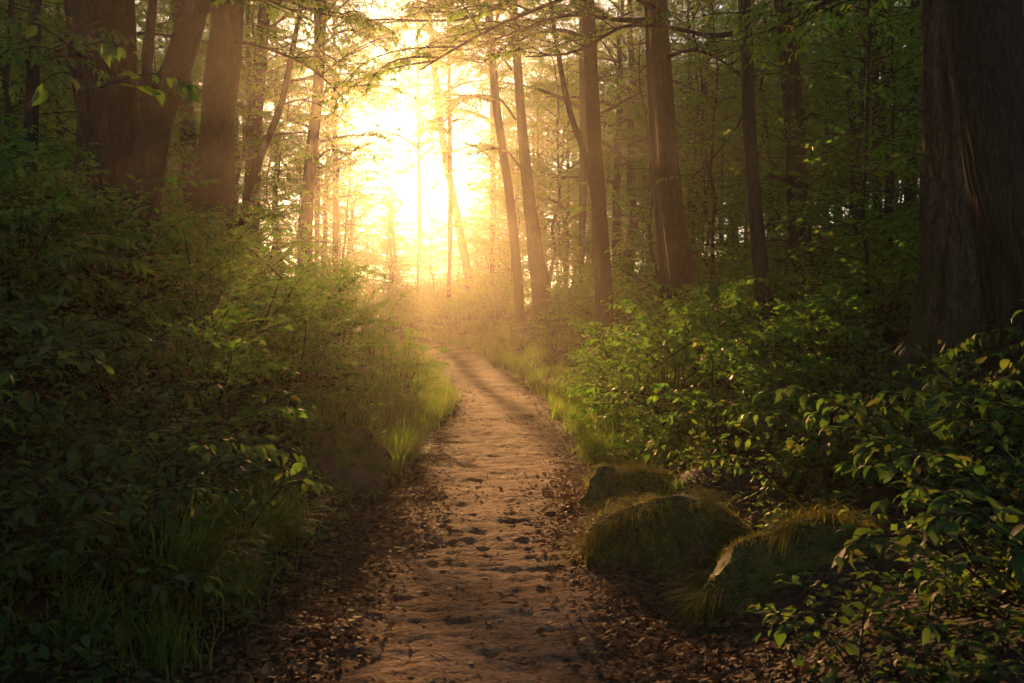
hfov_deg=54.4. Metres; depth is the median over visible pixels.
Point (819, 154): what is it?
understory tree
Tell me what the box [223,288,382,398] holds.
thicket bush
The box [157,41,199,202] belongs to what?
understory tree
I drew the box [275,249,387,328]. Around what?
thicket bush
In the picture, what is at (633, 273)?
leafy shrub
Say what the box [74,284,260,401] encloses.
thicket bush
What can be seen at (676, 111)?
understory tree
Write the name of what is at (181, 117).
understory tree
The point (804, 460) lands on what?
bramble bush
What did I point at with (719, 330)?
leafy shrub
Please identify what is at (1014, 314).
bramble bush
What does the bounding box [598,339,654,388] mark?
leafy shrub
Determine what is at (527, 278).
understory tree
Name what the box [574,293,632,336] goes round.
thicket bush
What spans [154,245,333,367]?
thicket bush
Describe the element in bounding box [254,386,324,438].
plant
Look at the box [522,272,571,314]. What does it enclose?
thicket bush
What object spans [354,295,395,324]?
leafy shrub
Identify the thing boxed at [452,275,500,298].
thicket bush
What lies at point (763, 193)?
understory tree
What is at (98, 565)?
plant
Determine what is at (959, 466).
bramble bush
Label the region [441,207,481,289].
understory tree
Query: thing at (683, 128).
understory tree
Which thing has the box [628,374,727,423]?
leafy shrub
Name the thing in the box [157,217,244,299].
thicket bush
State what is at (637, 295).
leafy shrub
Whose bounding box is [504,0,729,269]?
forest tree
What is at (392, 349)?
thicket bush
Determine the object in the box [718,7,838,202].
understory tree
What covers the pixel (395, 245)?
understory tree
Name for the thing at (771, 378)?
plant
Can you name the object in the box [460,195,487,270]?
understory tree
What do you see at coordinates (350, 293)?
thicket bush
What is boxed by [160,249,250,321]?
leafy shrub
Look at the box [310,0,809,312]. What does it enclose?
tree
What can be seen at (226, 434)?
plant
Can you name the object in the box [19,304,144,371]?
bramble bush
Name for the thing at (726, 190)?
understory tree
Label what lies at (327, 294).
thicket bush
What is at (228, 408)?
plant
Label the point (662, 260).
tree
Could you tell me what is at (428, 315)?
thicket bush
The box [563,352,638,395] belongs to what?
leafy shrub
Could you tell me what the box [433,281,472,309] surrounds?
thicket bush
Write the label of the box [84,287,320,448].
thicket bush
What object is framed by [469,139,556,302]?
understory tree
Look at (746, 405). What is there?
leafy shrub
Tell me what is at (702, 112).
understory tree
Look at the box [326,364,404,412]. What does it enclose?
thicket bush
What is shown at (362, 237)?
understory tree
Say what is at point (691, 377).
leafy shrub
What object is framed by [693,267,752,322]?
leafy shrub
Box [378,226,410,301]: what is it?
understory tree
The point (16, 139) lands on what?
thicket bush
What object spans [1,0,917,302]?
sky
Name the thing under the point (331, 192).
forest tree
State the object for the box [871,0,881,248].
tree
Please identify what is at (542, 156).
forest tree
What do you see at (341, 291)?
thicket bush
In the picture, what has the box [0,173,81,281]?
leafy shrub
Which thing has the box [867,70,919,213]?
understory tree
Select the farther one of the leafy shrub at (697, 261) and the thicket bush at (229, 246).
the leafy shrub at (697, 261)
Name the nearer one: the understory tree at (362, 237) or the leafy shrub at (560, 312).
the leafy shrub at (560, 312)
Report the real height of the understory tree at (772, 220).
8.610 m
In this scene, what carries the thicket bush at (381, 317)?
on the ground at (794, 595)
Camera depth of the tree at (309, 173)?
26.74 m
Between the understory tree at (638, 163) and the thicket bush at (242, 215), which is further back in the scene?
the understory tree at (638, 163)
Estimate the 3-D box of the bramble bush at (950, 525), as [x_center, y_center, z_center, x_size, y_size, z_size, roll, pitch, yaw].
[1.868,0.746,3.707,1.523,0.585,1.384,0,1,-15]
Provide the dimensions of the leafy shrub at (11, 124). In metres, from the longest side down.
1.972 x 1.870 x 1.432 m
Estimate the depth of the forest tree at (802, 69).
48.14 m
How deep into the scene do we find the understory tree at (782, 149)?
17.83 m
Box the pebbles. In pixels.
[216,395,694,682]
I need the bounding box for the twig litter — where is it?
[261,402,718,682]
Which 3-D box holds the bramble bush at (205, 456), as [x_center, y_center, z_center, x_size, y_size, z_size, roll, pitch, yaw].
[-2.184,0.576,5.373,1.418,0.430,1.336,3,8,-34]
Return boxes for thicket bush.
[0,124,52,226]
[0,129,101,226]
[0,132,74,220]
[0,140,148,338]
[0,160,117,298]
[2,154,180,271]
[17,183,225,324]
[36,195,152,310]
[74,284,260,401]
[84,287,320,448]
[96,211,300,344]
[114,205,305,368]
[129,252,292,387]
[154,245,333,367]
[157,212,281,313]
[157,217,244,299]
[161,208,256,258]
[162,186,266,290]
[176,207,274,269]
[181,203,326,296]
[188,302,306,377]
[196,256,334,372]
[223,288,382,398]
[233,219,314,282]
[233,224,291,275]
[233,255,371,352]
[237,231,330,308]
[246,307,363,394]
[247,331,343,412]
[248,229,289,272]
[249,285,345,354]
[252,322,359,411]
[263,311,380,397]
[265,245,292,275]
[266,305,356,378]
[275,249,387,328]
[282,252,361,294]
[285,265,363,334]
[293,377,407,438]
[299,274,367,319]
[310,284,420,370]
[310,292,399,359]
[312,253,374,316]
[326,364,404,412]
[331,280,371,310]
[344,340,409,394]
[360,326,449,401]
[368,292,394,320]
[373,307,388,327]
[374,346,450,406]
[376,283,426,326]
[380,291,424,329]
[392,298,436,332]
[395,294,439,323]
[400,285,434,295]
[404,284,461,328]
[408,300,457,332]
[416,297,443,327]
[416,297,476,335]
[422,300,469,327]
[429,280,476,322]
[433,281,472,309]
[438,291,500,324]
[444,292,503,324]
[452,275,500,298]
[454,293,486,321]
[458,273,512,318]
[461,282,513,321]
[465,277,525,327]
[472,287,527,317]
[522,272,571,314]
[544,283,619,340]
[551,273,593,319]
[568,268,638,320]
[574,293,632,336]
[578,266,625,298]
[611,249,658,320]
[620,262,652,280]
[695,269,738,302]
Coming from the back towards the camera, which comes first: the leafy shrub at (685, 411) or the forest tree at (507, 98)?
the forest tree at (507, 98)
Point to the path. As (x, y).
(459, 643)
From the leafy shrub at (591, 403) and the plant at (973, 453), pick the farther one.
the leafy shrub at (591, 403)
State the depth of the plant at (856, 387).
7.86 m
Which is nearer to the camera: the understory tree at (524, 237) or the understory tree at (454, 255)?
the understory tree at (524, 237)
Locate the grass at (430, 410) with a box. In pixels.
[0,318,693,682]
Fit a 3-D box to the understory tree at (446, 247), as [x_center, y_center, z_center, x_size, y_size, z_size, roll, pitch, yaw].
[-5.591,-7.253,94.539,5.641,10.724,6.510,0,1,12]
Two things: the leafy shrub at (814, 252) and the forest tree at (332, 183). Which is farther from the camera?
the forest tree at (332, 183)
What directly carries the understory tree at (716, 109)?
on the ground at (794, 595)
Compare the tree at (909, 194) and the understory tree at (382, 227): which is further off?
the understory tree at (382, 227)
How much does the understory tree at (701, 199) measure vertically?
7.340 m
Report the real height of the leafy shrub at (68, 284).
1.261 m
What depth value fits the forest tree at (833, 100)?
43.68 m
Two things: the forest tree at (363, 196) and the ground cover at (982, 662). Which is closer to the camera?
the ground cover at (982, 662)
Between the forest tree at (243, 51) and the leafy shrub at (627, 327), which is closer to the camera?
the leafy shrub at (627, 327)
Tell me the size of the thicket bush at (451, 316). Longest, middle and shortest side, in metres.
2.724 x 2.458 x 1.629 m
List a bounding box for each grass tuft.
[64,461,277,600]
[213,474,329,554]
[369,413,446,466]
[553,400,616,438]
[562,414,625,466]
[593,431,673,468]
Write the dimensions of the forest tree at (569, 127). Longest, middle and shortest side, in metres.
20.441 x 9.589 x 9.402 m
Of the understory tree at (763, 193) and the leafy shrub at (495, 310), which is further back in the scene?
the leafy shrub at (495, 310)
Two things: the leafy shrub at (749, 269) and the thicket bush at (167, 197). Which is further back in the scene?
the leafy shrub at (749, 269)
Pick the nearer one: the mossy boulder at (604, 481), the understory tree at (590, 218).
the mossy boulder at (604, 481)
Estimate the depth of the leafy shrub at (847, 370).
8.60 m
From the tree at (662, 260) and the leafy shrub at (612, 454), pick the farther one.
the tree at (662, 260)
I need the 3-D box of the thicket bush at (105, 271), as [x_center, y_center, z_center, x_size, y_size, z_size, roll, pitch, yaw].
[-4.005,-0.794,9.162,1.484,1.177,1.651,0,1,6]
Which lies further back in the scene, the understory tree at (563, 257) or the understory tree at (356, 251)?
the understory tree at (356, 251)
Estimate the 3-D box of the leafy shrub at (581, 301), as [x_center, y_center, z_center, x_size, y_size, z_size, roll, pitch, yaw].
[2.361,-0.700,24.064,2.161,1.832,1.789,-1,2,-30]
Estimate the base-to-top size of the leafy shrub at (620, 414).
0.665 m
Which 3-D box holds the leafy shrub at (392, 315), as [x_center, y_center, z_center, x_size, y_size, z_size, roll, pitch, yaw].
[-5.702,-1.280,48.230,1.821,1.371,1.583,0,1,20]
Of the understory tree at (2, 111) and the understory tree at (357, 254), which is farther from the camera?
the understory tree at (357, 254)
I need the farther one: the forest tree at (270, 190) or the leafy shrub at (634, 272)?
the forest tree at (270, 190)
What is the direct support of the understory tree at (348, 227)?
on the ground at (794, 595)
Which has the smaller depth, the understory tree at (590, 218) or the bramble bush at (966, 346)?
the bramble bush at (966, 346)
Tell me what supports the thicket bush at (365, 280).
on the ground at (794, 595)
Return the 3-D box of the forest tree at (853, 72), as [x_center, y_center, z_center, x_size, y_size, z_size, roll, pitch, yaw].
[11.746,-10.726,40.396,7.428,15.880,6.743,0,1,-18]
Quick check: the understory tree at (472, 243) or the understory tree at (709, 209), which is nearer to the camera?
the understory tree at (709, 209)
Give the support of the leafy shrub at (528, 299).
on the ground at (794, 595)
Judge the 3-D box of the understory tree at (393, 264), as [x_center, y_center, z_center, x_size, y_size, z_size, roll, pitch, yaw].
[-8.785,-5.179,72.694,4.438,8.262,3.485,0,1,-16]
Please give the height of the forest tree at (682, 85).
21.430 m
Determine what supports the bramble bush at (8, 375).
on the ground at (794, 595)
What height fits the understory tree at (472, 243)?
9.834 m
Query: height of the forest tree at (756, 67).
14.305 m
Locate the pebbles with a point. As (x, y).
(472, 663)
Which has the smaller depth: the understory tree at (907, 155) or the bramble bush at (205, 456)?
the bramble bush at (205, 456)
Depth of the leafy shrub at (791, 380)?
8.64 m
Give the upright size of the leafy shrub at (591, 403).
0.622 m
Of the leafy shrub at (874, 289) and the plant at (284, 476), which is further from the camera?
the leafy shrub at (874, 289)
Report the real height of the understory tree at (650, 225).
7.472 m
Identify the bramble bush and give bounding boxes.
[0,261,134,343]
[0,265,77,319]
[0,293,181,394]
[0,308,95,366]
[0,316,114,422]
[0,325,201,406]
[0,385,56,430]
[0,417,276,570]
[0,428,264,560]
[0,495,146,614]
[7,388,220,482]
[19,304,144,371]
[26,391,332,494]
[57,379,301,446]
[701,426,882,506]
[717,391,950,472]
[752,378,1023,499]
[802,383,993,475]
[818,406,1023,520]
[831,462,1023,606]
[839,338,1023,443]
[866,376,1023,476]
[883,413,1023,523]
[905,390,1023,482]
[937,323,1023,362]
[1010,299,1023,351]
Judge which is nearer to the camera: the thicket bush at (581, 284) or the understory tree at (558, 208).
the thicket bush at (581, 284)
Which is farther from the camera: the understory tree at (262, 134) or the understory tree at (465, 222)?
the understory tree at (465, 222)
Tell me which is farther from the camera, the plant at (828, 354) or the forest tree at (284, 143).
the forest tree at (284, 143)
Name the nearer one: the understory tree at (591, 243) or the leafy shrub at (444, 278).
the understory tree at (591, 243)
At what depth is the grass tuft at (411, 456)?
9.29 m
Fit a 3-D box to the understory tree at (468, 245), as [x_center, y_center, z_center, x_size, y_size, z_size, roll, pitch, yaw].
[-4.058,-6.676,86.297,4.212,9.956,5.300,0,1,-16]
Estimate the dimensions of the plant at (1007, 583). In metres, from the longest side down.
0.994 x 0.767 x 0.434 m
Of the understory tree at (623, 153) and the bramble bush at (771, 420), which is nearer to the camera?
the bramble bush at (771, 420)
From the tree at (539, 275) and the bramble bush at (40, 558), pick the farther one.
the tree at (539, 275)
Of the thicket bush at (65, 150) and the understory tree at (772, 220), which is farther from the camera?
the understory tree at (772, 220)
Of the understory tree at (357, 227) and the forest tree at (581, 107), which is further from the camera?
the understory tree at (357, 227)
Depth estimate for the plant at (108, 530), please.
4.25 m
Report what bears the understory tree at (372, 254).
on the ground at (794, 595)
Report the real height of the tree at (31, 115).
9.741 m
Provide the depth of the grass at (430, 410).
6.41 m
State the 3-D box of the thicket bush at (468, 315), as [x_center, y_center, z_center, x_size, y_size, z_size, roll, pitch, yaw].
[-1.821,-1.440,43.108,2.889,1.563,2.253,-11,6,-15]
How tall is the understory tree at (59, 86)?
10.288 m
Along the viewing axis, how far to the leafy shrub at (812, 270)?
15.37 m
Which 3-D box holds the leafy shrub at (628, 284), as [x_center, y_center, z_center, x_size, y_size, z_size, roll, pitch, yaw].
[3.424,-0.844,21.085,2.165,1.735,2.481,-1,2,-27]
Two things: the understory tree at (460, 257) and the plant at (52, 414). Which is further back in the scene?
the understory tree at (460, 257)
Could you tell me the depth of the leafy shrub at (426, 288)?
56.98 m
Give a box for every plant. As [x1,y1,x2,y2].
[0,433,216,519]
[0,544,96,665]
[10,480,254,647]
[12,365,210,487]
[90,485,220,590]
[110,432,278,501]
[118,460,320,546]
[149,369,271,418]
[155,382,259,445]
[192,403,269,459]
[214,368,315,419]
[215,415,330,478]
[225,435,320,510]
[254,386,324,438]
[635,412,748,471]
[660,430,714,471]
[667,416,732,447]
[726,444,881,503]
[735,385,860,442]
[748,377,800,434]
[754,560,1023,682]
[763,364,900,420]
[773,467,893,518]
[795,352,859,407]
[877,425,1016,489]
[906,524,1023,628]
[958,443,1023,523]
[983,396,1023,426]
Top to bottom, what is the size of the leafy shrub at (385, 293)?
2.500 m
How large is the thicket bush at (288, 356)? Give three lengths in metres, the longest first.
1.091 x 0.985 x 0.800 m
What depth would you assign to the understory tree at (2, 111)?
11.98 m
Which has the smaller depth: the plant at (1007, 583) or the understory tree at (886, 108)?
the plant at (1007, 583)
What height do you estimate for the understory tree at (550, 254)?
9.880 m
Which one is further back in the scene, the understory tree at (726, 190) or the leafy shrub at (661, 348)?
the understory tree at (726, 190)
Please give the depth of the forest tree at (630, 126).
43.97 m
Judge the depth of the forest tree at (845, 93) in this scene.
52.42 m
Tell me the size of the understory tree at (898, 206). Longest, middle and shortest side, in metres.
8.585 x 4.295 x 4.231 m
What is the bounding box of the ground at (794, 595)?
[0,219,1023,682]
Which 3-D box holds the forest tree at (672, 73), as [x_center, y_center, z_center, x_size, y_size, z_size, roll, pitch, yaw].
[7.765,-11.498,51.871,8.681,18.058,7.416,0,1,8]
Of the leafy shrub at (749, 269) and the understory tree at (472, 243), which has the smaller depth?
the leafy shrub at (749, 269)
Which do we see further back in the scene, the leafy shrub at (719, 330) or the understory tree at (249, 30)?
the understory tree at (249, 30)
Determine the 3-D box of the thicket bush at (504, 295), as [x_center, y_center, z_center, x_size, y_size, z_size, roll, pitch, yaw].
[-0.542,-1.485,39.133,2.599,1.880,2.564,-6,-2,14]
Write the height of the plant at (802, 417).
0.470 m
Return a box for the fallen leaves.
[6,376,999,682]
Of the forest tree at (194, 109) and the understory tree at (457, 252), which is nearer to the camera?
the forest tree at (194, 109)
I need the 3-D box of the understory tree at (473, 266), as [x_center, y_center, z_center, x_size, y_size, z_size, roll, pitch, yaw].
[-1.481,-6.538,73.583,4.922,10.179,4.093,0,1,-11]
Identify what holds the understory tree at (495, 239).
on the ground at (794, 595)
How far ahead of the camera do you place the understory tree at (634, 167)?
59.70 m
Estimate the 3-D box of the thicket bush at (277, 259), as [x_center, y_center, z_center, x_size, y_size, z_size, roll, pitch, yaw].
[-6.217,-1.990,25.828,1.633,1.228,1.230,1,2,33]
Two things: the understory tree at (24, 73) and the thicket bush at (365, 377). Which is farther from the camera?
the understory tree at (24, 73)
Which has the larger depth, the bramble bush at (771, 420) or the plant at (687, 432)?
the plant at (687, 432)
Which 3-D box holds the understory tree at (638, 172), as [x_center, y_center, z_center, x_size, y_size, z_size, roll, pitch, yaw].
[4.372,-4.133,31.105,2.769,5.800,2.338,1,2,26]
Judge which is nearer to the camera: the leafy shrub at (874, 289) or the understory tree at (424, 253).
the leafy shrub at (874, 289)
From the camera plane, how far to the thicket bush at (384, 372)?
13.29 m
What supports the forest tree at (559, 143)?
on the ground at (794, 595)
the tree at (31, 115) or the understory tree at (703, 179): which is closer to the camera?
the tree at (31, 115)
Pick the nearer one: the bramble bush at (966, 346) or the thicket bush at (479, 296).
the bramble bush at (966, 346)
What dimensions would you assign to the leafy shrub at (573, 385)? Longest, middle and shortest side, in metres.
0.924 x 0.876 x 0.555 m
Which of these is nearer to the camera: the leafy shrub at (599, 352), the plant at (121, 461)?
the plant at (121, 461)
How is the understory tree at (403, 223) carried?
on the ground at (794, 595)
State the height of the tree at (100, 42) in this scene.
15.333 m
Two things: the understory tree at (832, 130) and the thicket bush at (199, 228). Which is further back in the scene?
the understory tree at (832, 130)
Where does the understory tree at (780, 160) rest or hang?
on the ground at (794, 595)
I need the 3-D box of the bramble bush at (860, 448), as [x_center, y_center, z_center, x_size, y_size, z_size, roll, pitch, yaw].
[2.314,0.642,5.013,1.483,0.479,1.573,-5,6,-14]
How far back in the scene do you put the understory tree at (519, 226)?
52.12 m
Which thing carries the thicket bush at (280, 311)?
on the ground at (794, 595)
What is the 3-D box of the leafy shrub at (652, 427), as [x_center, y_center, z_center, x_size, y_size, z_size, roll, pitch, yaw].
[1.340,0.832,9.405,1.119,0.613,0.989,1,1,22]
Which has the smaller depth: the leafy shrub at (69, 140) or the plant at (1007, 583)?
the plant at (1007, 583)
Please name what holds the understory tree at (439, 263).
on the ground at (794, 595)
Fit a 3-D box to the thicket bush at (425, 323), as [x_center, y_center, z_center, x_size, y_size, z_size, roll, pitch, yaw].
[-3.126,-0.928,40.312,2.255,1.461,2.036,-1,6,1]
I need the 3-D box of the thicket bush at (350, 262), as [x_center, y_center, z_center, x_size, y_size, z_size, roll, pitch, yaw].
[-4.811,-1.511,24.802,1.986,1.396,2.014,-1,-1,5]
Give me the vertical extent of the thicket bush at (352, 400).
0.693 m
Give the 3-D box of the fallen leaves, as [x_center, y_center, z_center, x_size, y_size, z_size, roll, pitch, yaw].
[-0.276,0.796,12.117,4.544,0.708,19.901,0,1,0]
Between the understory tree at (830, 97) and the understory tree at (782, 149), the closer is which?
the understory tree at (782, 149)
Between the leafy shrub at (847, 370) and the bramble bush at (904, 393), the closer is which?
the bramble bush at (904, 393)
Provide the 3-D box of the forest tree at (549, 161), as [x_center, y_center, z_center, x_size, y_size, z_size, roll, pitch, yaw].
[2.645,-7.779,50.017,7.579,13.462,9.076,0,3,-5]
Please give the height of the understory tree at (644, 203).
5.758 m
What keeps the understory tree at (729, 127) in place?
on the ground at (794, 595)
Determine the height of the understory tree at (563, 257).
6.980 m
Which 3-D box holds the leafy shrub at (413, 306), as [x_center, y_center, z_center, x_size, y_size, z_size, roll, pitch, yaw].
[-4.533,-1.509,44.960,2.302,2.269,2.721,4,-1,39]
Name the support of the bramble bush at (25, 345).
on the ground at (794, 595)
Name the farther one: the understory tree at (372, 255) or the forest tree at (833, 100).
the understory tree at (372, 255)
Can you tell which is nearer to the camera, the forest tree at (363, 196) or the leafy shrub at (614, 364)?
the leafy shrub at (614, 364)
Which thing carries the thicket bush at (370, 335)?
on the ground at (794, 595)
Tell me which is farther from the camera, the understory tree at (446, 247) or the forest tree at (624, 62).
the understory tree at (446, 247)
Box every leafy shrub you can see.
[0,110,72,175]
[0,155,116,293]
[0,156,74,246]
[0,159,157,340]
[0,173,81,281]
[2,125,76,218]
[5,167,219,282]
[21,170,238,328]
[66,161,181,247]
[160,196,270,290]
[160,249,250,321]
[181,221,308,288]
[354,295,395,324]
[368,286,404,300]
[376,301,410,328]
[385,282,435,328]
[417,280,442,298]
[428,275,480,309]
[444,276,497,288]
[456,267,510,324]
[470,300,513,325]
[505,281,570,314]
[509,279,557,313]
[529,286,591,337]
[551,274,592,302]
[552,280,594,316]
[554,275,637,345]
[559,317,699,379]
[561,376,605,406]
[563,317,628,381]
[563,350,652,399]
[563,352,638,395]
[564,261,622,298]
[565,295,746,432]
[565,372,603,406]
[565,392,636,436]
[568,370,642,423]
[570,375,649,403]
[577,260,642,297]
[577,373,678,424]
[579,266,634,290]
[586,383,675,439]
[592,279,657,321]
[595,420,676,471]
[597,331,640,372]
[597,402,703,456]
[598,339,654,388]
[600,296,725,392]
[604,312,694,363]
[607,262,725,316]
[607,275,730,349]
[612,259,653,297]
[612,269,655,315]
[612,305,669,331]
[616,369,689,411]
[624,283,708,341]
[626,275,788,399]
[627,332,837,462]
[628,319,689,392]
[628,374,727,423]
[640,289,829,395]
[645,325,733,387]
[646,395,723,439]
[646,404,736,458]
[647,328,837,439]
[652,282,747,346]
[663,277,795,367]
[687,369,741,406]
[692,245,748,274]
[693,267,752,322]
[693,277,773,315]
[694,254,710,280]
[696,243,788,301]
[699,247,807,338]
[700,353,843,425]
[702,249,777,282]
[705,359,800,432]
[715,271,880,379]
[720,270,809,346]
[720,300,841,355]
[725,254,867,371]
[726,253,807,319]
[728,354,834,431]
[741,275,899,399]
[749,294,902,385]
[756,280,892,346]
[766,228,852,292]
[775,262,849,306]
[789,268,864,325]
[813,241,918,339]
[820,235,888,262]
[887,210,919,256]
[895,236,920,248]
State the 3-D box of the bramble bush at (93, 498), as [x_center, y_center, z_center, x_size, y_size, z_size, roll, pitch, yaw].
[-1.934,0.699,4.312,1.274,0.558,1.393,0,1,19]
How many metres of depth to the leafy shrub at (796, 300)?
11.51 m
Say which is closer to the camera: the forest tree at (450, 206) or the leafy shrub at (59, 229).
the leafy shrub at (59, 229)
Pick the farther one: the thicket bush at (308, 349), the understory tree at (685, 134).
the understory tree at (685, 134)
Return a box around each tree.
[0,0,41,164]
[0,0,72,140]
[0,0,73,176]
[0,0,74,167]
[0,0,76,167]
[0,0,153,158]
[0,0,190,216]
[0,0,199,329]
[0,0,200,179]
[0,0,418,307]
[0,1,179,214]
[0,7,74,145]
[1,29,75,133]
[10,35,69,148]
[18,0,74,146]
[20,0,41,234]
[27,0,74,141]
[44,18,189,213]
[48,1,170,124]
[49,0,290,214]
[104,0,354,338]
[135,0,311,204]
[135,0,332,225]
[135,0,399,194]
[136,0,245,206]
[136,1,269,201]
[137,0,241,173]
[137,8,198,203]
[137,19,266,200]
[138,0,156,125]
[138,4,320,235]
[153,1,270,221]
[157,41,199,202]
[163,31,290,205]
[164,0,338,252]
[171,0,197,213]
[191,0,361,259]
[196,10,340,201]
[234,51,321,273]
[235,74,329,259]
[237,0,403,277]
[238,118,294,260]
[238,125,286,241]
[238,134,271,212]
[239,71,305,202]
[241,0,412,290]
[244,0,420,297]
[245,1,270,273]
[260,91,365,285]
[263,45,411,275]
[264,0,400,284]
[264,44,381,294]
[266,129,368,263]
[289,97,400,300]
[291,163,376,291]
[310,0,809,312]
[312,68,411,299]
[312,157,376,289]
[319,173,380,291]
[319,202,367,305]
[320,163,376,299]
[322,0,788,383]
[327,165,393,297]
[328,153,392,296]
[329,174,380,293]
[341,0,483,297]
[344,221,370,305]
[352,221,386,294]
[354,200,401,304]
[356,215,397,292]
[364,203,408,291]
[365,213,413,301]
[366,184,415,302]
[368,0,465,292]
[368,181,416,280]
[368,187,416,304]
[369,188,411,284]
[370,193,416,285]
[371,247,397,290]
[375,201,428,286]
[378,218,407,282]
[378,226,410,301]
[389,0,579,326]
[391,201,437,295]
[393,205,454,290]
[394,247,421,290]
[395,215,445,293]
[401,0,614,357]
[402,0,583,326]
[404,200,460,290]
[404,212,442,282]
[405,0,504,321]
[407,184,457,288]
[408,0,559,284]
[411,198,460,291]
[422,179,467,289]
[423,236,447,286]
[430,208,469,286]
[432,210,479,295]
[433,210,470,281]
[436,190,486,290]
[439,60,591,318]
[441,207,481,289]
[446,206,496,285]
[451,209,477,289]
[451,253,463,292]
[452,57,574,289]
[454,214,496,290]
[456,86,556,299]
[457,219,506,286]
[460,154,526,289]
[460,184,502,282]
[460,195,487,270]
[461,104,556,291]
[464,153,526,294]
[466,127,558,310]
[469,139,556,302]
[472,54,605,250]
[473,182,523,281]
[473,201,504,274]
[477,0,688,287]
[477,2,624,280]
[477,56,578,266]
[483,147,559,295]
[484,2,623,283]
[487,48,627,303]
[489,139,556,282]
[499,157,574,288]
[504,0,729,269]
[513,113,576,299]
[514,61,608,288]
[523,108,610,289]
[526,49,637,284]
[529,0,730,269]
[535,46,622,258]
[536,172,587,298]
[541,61,643,279]
[542,0,690,267]
[542,24,648,272]
[544,56,653,266]
[546,175,593,286]
[555,183,621,283]
[556,156,624,287]
[569,13,727,270]
[571,37,720,311]
[571,145,645,273]
[572,199,623,287]
[574,39,653,264]
[578,0,732,176]
[578,12,761,278]
[598,28,646,181]
[599,0,806,263]
[602,32,717,250]
[604,0,812,311]
[607,129,656,285]
[607,136,648,262]
[608,51,677,250]
[609,0,821,240]
[609,114,692,279]
[610,144,684,261]
[613,67,710,263]
[616,100,710,301]
[631,139,707,248]
[635,0,770,259]
[641,8,779,260]
[641,34,721,243]
[642,0,851,272]
[644,6,671,322]
[646,99,744,271]
[672,0,843,259]
[677,110,749,262]
[681,9,741,250]
[682,0,846,250]
[682,3,764,213]
[683,46,786,236]
[684,0,1023,405]
[685,135,727,243]
[687,0,828,179]
[690,0,848,266]
[703,0,903,275]
[703,5,866,138]
[712,0,882,232]
[717,54,781,241]
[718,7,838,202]
[719,2,873,297]
[726,0,901,235]
[728,0,922,247]
[729,37,814,239]
[731,0,900,242]
[733,0,922,272]
[734,0,921,262]
[737,67,829,241]
[742,113,786,244]
[746,0,921,254]
[761,3,868,235]
[762,0,920,295]
[766,65,836,232]
[767,0,922,334]
[768,14,869,242]
[805,1,906,194]
[806,73,872,245]
[807,0,922,311]
[812,0,918,228]
[812,1,907,202]
[813,15,894,241]
[825,0,921,201]
[830,0,1021,252]
[831,0,921,207]
[835,6,922,179]
[841,60,906,202]
[843,1,922,238]
[857,0,988,389]
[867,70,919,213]
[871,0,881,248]
[886,1,920,200]
[904,0,920,235]
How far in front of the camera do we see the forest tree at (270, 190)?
80.17 m
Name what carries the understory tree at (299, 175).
on the ground at (794, 595)
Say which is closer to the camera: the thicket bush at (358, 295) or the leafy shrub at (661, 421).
the leafy shrub at (661, 421)
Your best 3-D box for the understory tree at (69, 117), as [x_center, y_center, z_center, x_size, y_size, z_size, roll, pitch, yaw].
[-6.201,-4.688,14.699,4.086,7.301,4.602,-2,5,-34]
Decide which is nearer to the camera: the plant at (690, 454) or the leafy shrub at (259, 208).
the plant at (690, 454)
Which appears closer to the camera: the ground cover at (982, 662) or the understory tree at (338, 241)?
the ground cover at (982, 662)
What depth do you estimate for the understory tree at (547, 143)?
53.84 m
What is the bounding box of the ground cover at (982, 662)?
[0,246,1023,682]
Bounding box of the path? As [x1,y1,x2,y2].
[234,334,709,682]
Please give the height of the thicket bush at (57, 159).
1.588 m
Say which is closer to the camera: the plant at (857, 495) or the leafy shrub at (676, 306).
the plant at (857, 495)
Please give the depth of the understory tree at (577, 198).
68.32 m
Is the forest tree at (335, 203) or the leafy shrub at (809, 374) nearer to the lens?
the leafy shrub at (809, 374)
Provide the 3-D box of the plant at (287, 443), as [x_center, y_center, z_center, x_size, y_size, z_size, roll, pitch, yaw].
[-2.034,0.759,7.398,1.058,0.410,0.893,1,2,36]
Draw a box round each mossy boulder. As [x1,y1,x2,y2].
[297,423,392,492]
[550,480,767,578]
[573,457,682,512]
[653,487,900,629]
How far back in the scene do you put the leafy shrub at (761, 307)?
10.58 m
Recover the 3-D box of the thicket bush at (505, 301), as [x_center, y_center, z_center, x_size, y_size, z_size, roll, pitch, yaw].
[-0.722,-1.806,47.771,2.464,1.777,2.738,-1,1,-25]
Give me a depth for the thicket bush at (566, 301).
25.58 m
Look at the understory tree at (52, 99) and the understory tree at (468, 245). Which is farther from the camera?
the understory tree at (468, 245)
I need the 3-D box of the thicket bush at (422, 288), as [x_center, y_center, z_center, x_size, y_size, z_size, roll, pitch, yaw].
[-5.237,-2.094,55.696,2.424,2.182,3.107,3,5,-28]
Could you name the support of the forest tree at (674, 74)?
on the ground at (794, 595)
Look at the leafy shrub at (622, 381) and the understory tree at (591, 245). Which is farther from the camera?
the understory tree at (591, 245)
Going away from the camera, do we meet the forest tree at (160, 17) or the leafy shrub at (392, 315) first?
the forest tree at (160, 17)
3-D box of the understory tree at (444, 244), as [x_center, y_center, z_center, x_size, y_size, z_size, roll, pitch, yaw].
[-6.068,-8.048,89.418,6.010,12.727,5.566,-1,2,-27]
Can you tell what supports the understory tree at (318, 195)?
on the ground at (794, 595)
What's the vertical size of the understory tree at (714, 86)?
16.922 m
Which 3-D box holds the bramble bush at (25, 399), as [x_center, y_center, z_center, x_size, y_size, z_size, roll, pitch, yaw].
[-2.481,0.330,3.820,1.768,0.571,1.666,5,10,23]

